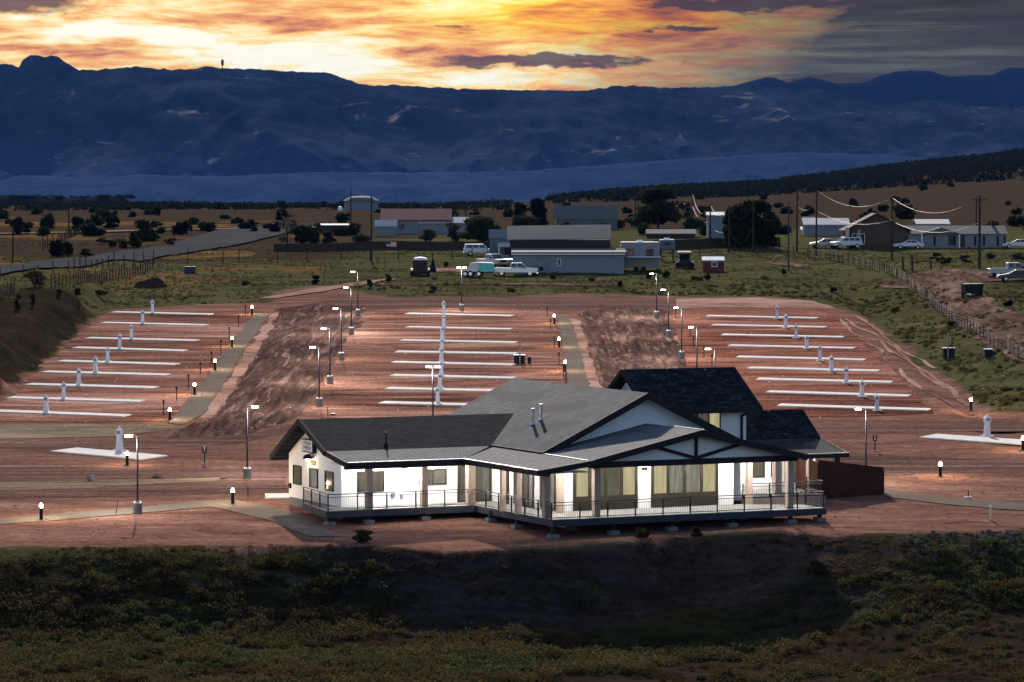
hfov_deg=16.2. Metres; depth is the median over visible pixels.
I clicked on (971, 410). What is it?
bollard light
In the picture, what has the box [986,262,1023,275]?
pickup truck
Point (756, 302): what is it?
verge
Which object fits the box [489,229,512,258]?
annex house
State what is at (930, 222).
metal shed
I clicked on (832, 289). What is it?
shrub
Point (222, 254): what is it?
ranch fence
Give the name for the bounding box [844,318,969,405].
verge
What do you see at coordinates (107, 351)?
utility pedestal
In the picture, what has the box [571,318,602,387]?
verge
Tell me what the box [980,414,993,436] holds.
utility pedestal
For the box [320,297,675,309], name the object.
road
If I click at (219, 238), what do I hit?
road
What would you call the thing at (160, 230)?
juniper bush
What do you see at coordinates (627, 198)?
juniper bush
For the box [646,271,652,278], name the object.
shrub
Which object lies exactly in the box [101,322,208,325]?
concrete pad
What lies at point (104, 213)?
juniper bush
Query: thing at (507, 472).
door
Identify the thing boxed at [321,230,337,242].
shrub
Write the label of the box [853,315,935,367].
verge
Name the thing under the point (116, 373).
concrete pad
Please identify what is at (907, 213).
juniper bush
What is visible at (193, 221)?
juniper bush
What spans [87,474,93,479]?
boulder
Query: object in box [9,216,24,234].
tree
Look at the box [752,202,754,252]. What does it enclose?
power pole
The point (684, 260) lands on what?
farm tractor
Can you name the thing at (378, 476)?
window
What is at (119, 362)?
concrete pad
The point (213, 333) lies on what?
parking lot
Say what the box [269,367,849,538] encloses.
lodge building
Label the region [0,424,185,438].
verge
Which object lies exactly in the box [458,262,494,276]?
cargo trailer
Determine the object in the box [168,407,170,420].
bollard light
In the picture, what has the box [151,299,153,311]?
utility pedestal
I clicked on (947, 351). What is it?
utility cabinet
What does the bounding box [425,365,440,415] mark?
street lamp
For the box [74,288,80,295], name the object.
shrub
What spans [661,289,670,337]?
street lamp
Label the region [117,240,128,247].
shrub
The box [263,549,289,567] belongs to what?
bush
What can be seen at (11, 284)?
ranch fence
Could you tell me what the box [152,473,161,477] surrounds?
boulder
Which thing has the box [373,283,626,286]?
path
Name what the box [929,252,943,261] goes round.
shrub
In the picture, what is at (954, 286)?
dirt patch
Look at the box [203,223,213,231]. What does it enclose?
juniper bush
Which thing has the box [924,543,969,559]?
bush
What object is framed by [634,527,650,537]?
bush
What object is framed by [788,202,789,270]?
power pole
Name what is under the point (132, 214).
juniper bush
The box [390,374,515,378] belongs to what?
concrete pad
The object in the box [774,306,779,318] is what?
utility pedestal
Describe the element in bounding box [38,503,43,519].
bollard light
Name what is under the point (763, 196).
juniper bush
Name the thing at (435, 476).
window
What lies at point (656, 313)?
street lamp
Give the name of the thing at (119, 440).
utility pedestal
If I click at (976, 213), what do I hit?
power pole
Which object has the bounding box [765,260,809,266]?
path
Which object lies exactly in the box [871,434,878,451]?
number sign
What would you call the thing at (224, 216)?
juniper bush
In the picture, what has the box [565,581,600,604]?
bush
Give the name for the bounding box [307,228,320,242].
tree
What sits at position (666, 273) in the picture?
shrub
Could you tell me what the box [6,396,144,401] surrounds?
concrete pad
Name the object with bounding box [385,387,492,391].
concrete pad
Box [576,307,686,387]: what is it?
dirt patch
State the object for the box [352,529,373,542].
bush
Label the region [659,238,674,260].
deer stand
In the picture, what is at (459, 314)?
concrete pad
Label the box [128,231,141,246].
shrub
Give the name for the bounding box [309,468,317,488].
window
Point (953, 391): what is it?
verge
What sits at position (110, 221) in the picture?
tree
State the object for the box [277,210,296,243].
tree
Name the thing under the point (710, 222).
power pole
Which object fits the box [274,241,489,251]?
board fence
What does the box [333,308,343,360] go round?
street lamp
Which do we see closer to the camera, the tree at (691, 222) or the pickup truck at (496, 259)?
the pickup truck at (496, 259)
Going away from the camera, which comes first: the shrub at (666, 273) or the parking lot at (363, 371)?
the parking lot at (363, 371)
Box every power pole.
[12,224,13,262]
[68,198,69,228]
[350,190,351,223]
[370,196,372,261]
[709,204,711,237]
[728,206,729,251]
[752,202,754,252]
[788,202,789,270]
[796,193,798,251]
[815,189,817,255]
[891,197,893,259]
[972,196,986,267]
[975,197,977,225]
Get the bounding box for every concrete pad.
[0,409,131,416]
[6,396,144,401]
[25,383,158,388]
[41,370,170,375]
[50,447,167,459]
[56,360,179,364]
[73,346,186,351]
[84,337,199,340]
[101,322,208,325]
[111,311,213,314]
[265,493,289,498]
[379,401,466,405]
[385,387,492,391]
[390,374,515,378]
[391,361,515,365]
[395,350,517,353]
[399,339,517,342]
[405,313,514,315]
[405,326,512,329]
[705,315,818,318]
[711,324,826,327]
[721,333,844,337]
[728,344,855,348]
[736,355,866,360]
[747,366,879,371]
[756,377,893,382]
[766,390,911,396]
[777,403,930,410]
[919,434,1021,444]
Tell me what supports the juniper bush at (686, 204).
on the ground at (44, 329)
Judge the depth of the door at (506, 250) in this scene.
532.87 m
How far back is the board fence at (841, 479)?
249.10 m
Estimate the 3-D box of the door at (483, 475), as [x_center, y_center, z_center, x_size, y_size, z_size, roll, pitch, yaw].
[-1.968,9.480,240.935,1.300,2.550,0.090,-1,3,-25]
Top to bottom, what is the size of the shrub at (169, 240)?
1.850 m
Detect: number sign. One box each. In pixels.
[201,446,207,463]
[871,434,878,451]
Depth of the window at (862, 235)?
574.49 m
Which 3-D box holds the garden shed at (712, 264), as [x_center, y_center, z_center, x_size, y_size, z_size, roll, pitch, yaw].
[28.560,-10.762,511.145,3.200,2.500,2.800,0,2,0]
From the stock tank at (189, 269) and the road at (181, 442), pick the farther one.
the stock tank at (189, 269)
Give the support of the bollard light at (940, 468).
on the ground at (44, 329)
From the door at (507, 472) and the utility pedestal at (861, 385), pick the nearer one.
the door at (507, 472)
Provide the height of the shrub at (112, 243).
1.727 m
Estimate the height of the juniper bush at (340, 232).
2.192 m
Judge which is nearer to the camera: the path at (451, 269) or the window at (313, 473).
the window at (313, 473)
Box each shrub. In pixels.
[14,292,20,309]
[22,268,47,286]
[29,293,35,306]
[56,289,62,302]
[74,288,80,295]
[79,248,94,255]
[94,290,107,295]
[95,236,106,243]
[102,238,116,247]
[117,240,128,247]
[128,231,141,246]
[163,237,176,243]
[241,281,249,284]
[311,275,319,283]
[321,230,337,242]
[351,234,372,241]
[367,279,372,286]
[385,274,391,281]
[417,228,437,240]
[427,285,436,292]
[505,287,516,291]
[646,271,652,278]
[662,270,670,276]
[691,276,703,280]
[703,273,710,279]
[830,287,836,291]
[890,306,899,311]
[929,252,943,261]
[939,257,951,263]
[946,320,954,325]
[959,255,971,262]
[986,253,995,260]
[1003,300,1012,306]
[1009,253,1023,259]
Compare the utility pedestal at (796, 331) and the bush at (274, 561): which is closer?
the bush at (274, 561)
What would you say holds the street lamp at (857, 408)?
on the ground at (44, 329)
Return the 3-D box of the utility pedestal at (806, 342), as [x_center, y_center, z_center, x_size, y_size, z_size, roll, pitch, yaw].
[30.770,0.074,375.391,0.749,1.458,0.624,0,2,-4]
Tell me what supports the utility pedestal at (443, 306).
on the parking lot at (363, 371)
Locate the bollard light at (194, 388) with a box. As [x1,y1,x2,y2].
[192,383,196,394]
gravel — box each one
[5,305,945,427]
[7,421,1021,540]
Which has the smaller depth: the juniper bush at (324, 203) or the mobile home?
the mobile home
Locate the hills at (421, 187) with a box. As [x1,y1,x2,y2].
[0,152,929,203]
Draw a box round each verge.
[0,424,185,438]
[0,477,219,490]
[200,312,278,418]
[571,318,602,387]
[676,297,833,307]
[839,319,955,406]
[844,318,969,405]
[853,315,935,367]
[885,341,958,396]
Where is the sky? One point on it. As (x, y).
(566, 45)
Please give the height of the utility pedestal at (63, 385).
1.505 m
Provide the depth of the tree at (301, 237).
583.62 m
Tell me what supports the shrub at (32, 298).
on the ground at (44, 329)
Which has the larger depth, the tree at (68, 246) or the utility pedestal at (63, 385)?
the tree at (68, 246)
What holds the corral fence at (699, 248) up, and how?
on the ground at (44, 329)
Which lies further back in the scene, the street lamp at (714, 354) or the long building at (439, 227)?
the long building at (439, 227)
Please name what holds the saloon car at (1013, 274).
on the road at (898, 282)
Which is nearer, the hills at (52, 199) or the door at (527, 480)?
the door at (527, 480)
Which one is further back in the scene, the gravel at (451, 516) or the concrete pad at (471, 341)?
the concrete pad at (471, 341)
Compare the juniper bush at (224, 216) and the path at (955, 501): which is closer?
the path at (955, 501)
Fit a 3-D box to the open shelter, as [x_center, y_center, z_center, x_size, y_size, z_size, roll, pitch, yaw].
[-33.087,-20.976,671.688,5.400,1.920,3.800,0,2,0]
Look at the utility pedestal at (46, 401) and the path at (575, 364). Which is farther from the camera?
the path at (575, 364)
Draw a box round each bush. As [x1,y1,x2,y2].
[0,210,8,218]
[22,221,33,227]
[22,228,30,233]
[30,209,42,214]
[35,225,50,235]
[39,211,55,228]
[77,222,99,235]
[87,213,104,224]
[93,227,106,235]
[97,208,112,218]
[128,210,136,216]
[142,209,151,214]
[151,206,161,215]
[156,226,166,233]
[171,220,192,233]
[188,217,200,224]
[197,221,216,230]
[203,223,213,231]
[220,214,230,218]
[235,217,243,222]
[238,219,258,228]
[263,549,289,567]
[268,223,281,231]
[275,208,289,219]
[277,200,285,207]
[306,222,326,233]
[308,567,351,587]
[319,200,326,206]
[332,227,347,235]
[334,211,349,222]
[341,223,362,234]
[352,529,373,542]
[452,209,458,216]
[473,209,480,214]
[502,208,513,216]
[512,220,521,225]
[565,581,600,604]
[617,218,625,227]
[620,196,629,200]
[621,207,632,212]
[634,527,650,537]
[636,223,652,234]
[679,201,689,208]
[690,526,702,536]
[694,194,704,199]
[697,205,709,211]
[698,221,706,234]
[759,192,766,199]
[773,202,783,207]
[777,223,792,233]
[778,206,793,213]
[801,212,809,215]
[804,205,814,214]
[804,560,827,573]
[848,196,858,206]
[856,213,867,220]
[877,204,888,211]
[890,196,900,200]
[893,203,905,211]
[894,204,918,218]
[900,197,909,202]
[918,184,927,189]
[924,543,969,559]
[947,181,954,186]
[979,536,1014,552]
[984,220,1001,225]
[1005,214,1020,226]
[1010,207,1022,214]
[1014,215,1023,226]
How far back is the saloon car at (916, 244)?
570.67 m
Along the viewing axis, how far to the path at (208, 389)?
342.26 m
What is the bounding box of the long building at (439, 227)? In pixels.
[418,217,467,233]
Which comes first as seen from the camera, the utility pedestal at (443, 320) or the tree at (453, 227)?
the utility pedestal at (443, 320)
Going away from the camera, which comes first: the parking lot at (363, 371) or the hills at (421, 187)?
the parking lot at (363, 371)
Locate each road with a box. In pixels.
[0,226,290,273]
[0,426,290,448]
[0,464,288,498]
[9,228,238,232]
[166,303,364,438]
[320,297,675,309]
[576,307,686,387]
[816,419,1023,432]
[840,452,1023,475]
[879,268,1023,287]
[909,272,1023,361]
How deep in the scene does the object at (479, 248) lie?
551.95 m
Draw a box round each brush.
[0,194,514,210]
[0,281,1023,405]
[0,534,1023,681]
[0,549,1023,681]
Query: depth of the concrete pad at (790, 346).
376.88 m
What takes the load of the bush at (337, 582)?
on the ground at (44, 329)
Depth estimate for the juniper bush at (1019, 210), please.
816.45 m
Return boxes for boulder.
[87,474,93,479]
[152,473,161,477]
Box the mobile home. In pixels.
[507,224,625,274]
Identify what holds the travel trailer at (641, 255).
on the ground at (44, 329)
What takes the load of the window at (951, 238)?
in the house at (993, 236)
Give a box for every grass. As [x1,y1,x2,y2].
[0,251,1023,409]
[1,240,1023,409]
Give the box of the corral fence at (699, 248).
[667,243,807,256]
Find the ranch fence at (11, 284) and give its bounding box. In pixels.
[0,258,152,300]
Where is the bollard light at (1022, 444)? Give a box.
[1020,436,1023,450]
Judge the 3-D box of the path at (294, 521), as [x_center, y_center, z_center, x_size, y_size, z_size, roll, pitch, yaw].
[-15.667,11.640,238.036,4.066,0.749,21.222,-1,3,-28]
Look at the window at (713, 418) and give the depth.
249.51 m
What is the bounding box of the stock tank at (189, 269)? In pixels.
[184,266,195,273]
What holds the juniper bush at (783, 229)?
on the ground at (44, 329)
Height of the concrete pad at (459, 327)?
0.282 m
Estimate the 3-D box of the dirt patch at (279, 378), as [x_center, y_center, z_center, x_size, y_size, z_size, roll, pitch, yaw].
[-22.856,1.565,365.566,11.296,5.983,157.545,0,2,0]
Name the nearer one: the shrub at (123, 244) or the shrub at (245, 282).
the shrub at (245, 282)
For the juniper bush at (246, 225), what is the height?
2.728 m
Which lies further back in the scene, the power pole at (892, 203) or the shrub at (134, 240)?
the shrub at (134, 240)
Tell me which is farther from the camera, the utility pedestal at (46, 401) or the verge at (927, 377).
the verge at (927, 377)
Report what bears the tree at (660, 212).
on the ground at (44, 329)
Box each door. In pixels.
[457,466,465,501]
[476,466,491,501]
[504,248,510,256]
[506,471,508,503]
[522,474,533,507]
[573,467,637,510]
[651,464,717,507]
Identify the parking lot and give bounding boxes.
[0,308,255,421]
[306,308,568,417]
[672,308,932,416]
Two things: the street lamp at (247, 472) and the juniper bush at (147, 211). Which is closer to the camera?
the street lamp at (247, 472)
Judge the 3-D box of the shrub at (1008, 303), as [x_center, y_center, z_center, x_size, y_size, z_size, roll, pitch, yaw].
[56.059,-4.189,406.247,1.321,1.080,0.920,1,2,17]
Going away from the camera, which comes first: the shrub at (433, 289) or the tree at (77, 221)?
the shrub at (433, 289)
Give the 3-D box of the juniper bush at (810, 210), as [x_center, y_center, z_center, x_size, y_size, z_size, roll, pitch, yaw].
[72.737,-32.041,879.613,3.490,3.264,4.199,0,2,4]
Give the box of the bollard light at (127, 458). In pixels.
[125,451,129,465]
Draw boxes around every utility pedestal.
[43,395,48,410]
[61,381,67,397]
[75,368,82,383]
[92,355,99,371]
[105,346,109,360]
[113,426,126,450]
[117,333,122,347]
[129,324,132,337]
[140,309,143,322]
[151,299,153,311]
[435,374,443,387]
[435,386,439,401]
[437,346,445,361]
[439,360,442,374]
[440,325,444,339]
[442,300,445,312]
[442,314,445,326]
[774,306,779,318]
[782,315,789,327]
[793,325,799,337]
[803,335,810,348]
[816,346,823,360]
[829,355,833,370]
[842,366,850,382]
[857,381,866,396]
[873,394,881,410]
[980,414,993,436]
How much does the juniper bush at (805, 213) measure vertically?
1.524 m
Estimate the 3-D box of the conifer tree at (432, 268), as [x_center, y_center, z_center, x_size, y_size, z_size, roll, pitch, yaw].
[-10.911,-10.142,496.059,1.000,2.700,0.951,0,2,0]
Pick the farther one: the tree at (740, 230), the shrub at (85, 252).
the tree at (740, 230)
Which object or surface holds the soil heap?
on the ground at (44, 329)
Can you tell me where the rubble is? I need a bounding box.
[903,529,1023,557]
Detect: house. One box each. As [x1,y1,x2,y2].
[380,209,451,233]
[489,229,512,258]
[554,206,617,229]
[838,213,910,247]
[904,221,1007,247]
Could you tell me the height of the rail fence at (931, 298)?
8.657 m
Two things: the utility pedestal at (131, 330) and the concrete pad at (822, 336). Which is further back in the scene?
the concrete pad at (822, 336)
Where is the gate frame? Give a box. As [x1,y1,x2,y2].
[902,254,931,270]
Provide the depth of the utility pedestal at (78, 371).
334.31 m
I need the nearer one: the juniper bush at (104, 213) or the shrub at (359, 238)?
the shrub at (359, 238)
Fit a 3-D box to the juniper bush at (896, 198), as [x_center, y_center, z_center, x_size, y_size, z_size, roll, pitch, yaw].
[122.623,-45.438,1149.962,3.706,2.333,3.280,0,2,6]
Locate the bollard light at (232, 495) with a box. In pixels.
[230,488,235,503]
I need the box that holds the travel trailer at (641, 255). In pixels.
[620,240,660,270]
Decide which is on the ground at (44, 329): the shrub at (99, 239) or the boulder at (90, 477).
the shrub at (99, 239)
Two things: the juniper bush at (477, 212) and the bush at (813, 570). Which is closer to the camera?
the bush at (813, 570)
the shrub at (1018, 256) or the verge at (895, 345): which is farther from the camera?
the shrub at (1018, 256)
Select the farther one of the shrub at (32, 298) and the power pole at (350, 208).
the power pole at (350, 208)
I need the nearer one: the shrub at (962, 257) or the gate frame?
the gate frame
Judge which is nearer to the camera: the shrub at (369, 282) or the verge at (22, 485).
the verge at (22, 485)
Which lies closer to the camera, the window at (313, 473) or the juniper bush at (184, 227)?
the window at (313, 473)
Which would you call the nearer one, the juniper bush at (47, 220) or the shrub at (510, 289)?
the shrub at (510, 289)
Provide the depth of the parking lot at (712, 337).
361.68 m
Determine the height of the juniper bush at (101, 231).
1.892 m
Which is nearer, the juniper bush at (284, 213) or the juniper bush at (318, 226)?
the juniper bush at (318, 226)
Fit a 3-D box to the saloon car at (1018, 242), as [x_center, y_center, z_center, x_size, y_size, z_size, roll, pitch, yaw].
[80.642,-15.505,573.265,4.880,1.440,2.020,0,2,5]
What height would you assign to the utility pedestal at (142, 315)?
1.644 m
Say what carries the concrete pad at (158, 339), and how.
on the parking lot at (213, 333)
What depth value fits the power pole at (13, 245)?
519.07 m
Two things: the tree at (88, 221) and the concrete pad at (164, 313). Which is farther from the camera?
the tree at (88, 221)
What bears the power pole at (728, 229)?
on the ground at (44, 329)
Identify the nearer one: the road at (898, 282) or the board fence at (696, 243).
the road at (898, 282)
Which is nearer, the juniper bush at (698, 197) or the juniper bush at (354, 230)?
the juniper bush at (354, 230)
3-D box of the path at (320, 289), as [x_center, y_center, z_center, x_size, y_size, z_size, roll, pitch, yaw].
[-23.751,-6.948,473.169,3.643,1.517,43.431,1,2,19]
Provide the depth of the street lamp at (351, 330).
393.97 m
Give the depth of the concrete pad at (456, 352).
369.25 m
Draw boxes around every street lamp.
[124,435,141,514]
[243,405,258,478]
[309,346,322,406]
[320,327,332,383]
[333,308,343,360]
[343,286,353,334]
[350,271,359,315]
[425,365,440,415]
[456,267,466,310]
[649,273,658,317]
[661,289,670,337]
[673,307,684,358]
[688,326,697,367]
[705,348,714,366]
[854,407,866,464]
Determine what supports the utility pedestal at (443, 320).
on the parking lot at (363, 371)
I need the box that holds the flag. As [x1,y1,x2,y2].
[386,242,395,246]
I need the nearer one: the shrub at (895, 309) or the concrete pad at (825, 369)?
the concrete pad at (825, 369)
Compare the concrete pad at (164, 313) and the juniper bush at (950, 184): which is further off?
the juniper bush at (950, 184)
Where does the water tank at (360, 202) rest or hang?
on the ground at (44, 329)
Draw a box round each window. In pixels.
[293,465,301,484]
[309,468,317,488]
[324,470,333,491]
[357,471,383,491]
[419,468,446,484]
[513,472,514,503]
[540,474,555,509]
[557,258,560,265]
[697,413,720,428]
[753,462,764,477]
[784,461,795,481]
[860,233,864,243]
[949,236,953,244]
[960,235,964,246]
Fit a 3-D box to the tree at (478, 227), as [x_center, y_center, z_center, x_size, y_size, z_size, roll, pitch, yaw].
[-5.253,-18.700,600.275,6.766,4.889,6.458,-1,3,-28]
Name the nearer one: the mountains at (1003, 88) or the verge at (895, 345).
the verge at (895, 345)
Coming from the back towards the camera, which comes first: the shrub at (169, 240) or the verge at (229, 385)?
the shrub at (169, 240)
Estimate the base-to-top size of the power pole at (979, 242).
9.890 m
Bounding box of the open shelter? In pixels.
[321,224,349,231]
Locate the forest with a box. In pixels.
[544,148,1023,203]
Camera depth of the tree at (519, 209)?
709.98 m
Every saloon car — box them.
[501,255,512,264]
[808,239,833,247]
[893,240,924,248]
[996,270,1023,280]
[1002,239,1023,247]
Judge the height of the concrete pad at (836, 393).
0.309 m
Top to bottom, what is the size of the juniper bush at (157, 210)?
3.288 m
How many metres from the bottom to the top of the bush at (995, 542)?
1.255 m
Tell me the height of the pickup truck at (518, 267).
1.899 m
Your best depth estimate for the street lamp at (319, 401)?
312.83 m
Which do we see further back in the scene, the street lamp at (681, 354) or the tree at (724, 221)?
the tree at (724, 221)
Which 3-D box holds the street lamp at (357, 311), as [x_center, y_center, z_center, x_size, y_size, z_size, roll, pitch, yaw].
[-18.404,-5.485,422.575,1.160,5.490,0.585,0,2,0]
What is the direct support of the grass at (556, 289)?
on the ground at (44, 329)
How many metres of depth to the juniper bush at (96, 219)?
750.25 m
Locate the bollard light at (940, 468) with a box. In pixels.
[938,461,942,476]
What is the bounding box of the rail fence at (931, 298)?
[809,248,1023,359]
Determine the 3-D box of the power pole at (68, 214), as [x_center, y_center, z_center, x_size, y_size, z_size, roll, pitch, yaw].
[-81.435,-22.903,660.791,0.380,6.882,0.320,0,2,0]
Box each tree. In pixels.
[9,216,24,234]
[48,239,65,256]
[63,241,73,253]
[71,216,84,229]
[83,219,93,234]
[103,215,120,228]
[134,218,163,240]
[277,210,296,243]
[292,225,313,242]
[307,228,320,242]
[429,258,435,271]
[445,222,461,240]
[456,215,501,240]
[512,201,527,221]
[512,212,540,224]
[529,197,549,224]
[625,216,638,226]
[632,183,682,227]
[682,210,704,229]
[721,199,776,247]
[721,218,736,247]
[755,209,780,247]
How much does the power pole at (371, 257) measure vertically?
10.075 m
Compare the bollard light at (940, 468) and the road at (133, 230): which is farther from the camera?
the road at (133, 230)
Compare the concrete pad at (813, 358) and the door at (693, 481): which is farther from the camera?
the concrete pad at (813, 358)
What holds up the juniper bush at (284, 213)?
on the ground at (44, 329)
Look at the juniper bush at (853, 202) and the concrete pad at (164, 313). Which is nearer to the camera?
the concrete pad at (164, 313)
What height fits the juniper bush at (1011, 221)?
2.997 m
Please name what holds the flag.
attached to the board fence at (365, 245)
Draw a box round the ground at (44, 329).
[0,167,1023,681]
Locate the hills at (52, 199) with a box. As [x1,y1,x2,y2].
[0,197,131,203]
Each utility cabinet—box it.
[513,341,530,363]
[942,333,954,357]
[984,349,992,357]
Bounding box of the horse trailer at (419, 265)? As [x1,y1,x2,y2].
[410,257,429,274]
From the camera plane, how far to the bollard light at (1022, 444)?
278.57 m
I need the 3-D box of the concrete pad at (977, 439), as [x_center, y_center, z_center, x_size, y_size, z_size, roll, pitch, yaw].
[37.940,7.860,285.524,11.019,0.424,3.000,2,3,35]
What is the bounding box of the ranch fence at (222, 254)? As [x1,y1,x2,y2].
[0,249,239,279]
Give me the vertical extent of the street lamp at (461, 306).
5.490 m
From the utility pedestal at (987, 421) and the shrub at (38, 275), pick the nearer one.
the utility pedestal at (987, 421)
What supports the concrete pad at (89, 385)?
on the parking lot at (213, 333)
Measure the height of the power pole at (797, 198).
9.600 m
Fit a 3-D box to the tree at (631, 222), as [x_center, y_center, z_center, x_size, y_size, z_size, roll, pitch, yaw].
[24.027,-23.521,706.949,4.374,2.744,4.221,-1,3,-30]
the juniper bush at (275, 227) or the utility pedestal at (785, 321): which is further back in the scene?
the juniper bush at (275, 227)
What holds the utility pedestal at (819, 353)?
on the parking lot at (712, 337)
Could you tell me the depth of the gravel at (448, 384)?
368.52 m
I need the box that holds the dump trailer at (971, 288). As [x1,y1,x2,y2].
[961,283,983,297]
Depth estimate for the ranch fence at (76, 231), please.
612.33 m
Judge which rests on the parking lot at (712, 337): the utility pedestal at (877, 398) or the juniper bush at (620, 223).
the utility pedestal at (877, 398)
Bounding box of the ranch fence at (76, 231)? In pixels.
[42,225,79,249]
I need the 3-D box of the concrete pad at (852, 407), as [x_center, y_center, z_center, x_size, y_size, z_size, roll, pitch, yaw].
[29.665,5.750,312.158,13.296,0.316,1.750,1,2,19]
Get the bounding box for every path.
[0,502,209,523]
[169,313,268,424]
[190,498,339,536]
[262,279,395,297]
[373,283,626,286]
[436,268,467,271]
[556,316,588,385]
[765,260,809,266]
[883,488,1023,509]
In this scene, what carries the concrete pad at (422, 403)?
on the parking lot at (363, 371)
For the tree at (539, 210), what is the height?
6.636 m
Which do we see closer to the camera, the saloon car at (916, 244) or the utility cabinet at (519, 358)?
the utility cabinet at (519, 358)
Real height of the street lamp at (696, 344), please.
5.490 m
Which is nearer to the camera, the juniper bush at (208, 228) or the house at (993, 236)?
the house at (993, 236)
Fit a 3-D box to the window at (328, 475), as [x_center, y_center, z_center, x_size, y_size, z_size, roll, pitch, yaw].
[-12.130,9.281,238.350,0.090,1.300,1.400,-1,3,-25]
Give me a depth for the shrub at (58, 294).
409.54 m
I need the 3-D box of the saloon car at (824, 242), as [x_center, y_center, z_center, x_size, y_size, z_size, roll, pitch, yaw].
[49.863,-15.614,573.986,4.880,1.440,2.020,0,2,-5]
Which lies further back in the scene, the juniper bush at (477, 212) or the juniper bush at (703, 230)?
the juniper bush at (477, 212)
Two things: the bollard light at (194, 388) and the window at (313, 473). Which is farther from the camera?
the bollard light at (194, 388)
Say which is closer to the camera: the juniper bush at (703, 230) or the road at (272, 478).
the road at (272, 478)
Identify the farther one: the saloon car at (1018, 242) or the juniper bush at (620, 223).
the juniper bush at (620, 223)
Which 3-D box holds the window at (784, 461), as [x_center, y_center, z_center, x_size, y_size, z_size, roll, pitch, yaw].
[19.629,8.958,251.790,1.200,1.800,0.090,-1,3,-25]
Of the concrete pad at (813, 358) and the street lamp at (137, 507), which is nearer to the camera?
the street lamp at (137, 507)
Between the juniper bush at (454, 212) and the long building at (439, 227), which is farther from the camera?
the juniper bush at (454, 212)
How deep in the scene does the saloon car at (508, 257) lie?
522.47 m
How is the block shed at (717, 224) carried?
on the ground at (44, 329)
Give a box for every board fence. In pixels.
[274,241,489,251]
[654,237,779,248]
[796,459,883,498]
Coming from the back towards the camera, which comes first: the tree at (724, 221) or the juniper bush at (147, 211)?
the juniper bush at (147, 211)
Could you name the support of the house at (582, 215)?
on the ground at (44, 329)
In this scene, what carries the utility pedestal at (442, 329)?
on the parking lot at (363, 371)
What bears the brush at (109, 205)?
on the ground at (44, 329)
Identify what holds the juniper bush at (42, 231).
on the ground at (44, 329)
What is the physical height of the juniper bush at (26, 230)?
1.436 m
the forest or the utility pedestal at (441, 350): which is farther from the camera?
the forest
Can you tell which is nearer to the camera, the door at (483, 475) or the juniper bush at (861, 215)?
the door at (483, 475)
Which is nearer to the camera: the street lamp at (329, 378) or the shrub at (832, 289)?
the street lamp at (329, 378)
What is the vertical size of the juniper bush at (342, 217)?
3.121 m
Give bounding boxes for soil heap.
[133,278,167,287]
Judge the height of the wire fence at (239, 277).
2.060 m
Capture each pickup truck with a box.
[476,254,508,266]
[495,262,538,275]
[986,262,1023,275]
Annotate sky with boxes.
[0,0,1023,90]
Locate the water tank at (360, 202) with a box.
[343,196,378,209]
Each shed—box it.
[374,220,397,235]
[701,257,724,271]
[705,212,725,237]
[800,218,849,235]
[912,219,949,225]
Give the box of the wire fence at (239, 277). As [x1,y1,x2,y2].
[126,271,396,285]
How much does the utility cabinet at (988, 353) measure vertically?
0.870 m
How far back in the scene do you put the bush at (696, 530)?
229.98 m
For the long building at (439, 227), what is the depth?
654.41 m
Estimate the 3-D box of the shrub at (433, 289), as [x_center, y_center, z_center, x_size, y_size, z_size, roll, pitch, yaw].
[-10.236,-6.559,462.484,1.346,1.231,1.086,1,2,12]
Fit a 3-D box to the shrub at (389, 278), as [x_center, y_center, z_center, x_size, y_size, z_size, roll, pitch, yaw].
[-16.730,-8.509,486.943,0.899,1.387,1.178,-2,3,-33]
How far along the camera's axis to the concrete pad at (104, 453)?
275.40 m
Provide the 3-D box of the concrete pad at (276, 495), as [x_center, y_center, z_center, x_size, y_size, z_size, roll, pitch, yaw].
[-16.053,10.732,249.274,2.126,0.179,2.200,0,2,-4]
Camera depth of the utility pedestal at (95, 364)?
347.51 m
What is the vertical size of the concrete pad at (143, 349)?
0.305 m
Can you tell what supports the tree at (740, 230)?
on the ground at (44, 329)
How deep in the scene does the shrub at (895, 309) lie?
430.14 m
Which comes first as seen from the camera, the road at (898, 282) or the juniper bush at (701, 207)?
the road at (898, 282)
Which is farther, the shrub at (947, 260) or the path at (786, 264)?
the path at (786, 264)
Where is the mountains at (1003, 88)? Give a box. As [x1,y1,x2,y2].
[727,67,1023,107]
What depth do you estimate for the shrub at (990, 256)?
503.88 m
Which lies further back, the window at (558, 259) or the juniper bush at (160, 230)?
the juniper bush at (160, 230)
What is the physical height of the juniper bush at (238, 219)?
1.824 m
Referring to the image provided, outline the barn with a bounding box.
[645,229,695,238]
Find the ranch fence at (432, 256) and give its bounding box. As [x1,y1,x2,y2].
[277,245,487,261]
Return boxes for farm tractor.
[676,251,694,268]
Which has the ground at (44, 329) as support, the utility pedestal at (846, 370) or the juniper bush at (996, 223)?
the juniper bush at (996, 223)
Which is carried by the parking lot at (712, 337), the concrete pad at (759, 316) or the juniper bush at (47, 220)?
the concrete pad at (759, 316)
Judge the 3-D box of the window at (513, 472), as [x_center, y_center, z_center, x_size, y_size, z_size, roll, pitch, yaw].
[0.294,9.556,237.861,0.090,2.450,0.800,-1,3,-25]
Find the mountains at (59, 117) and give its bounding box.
[0,55,1023,180]
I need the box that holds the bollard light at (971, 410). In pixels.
[969,397,972,411]

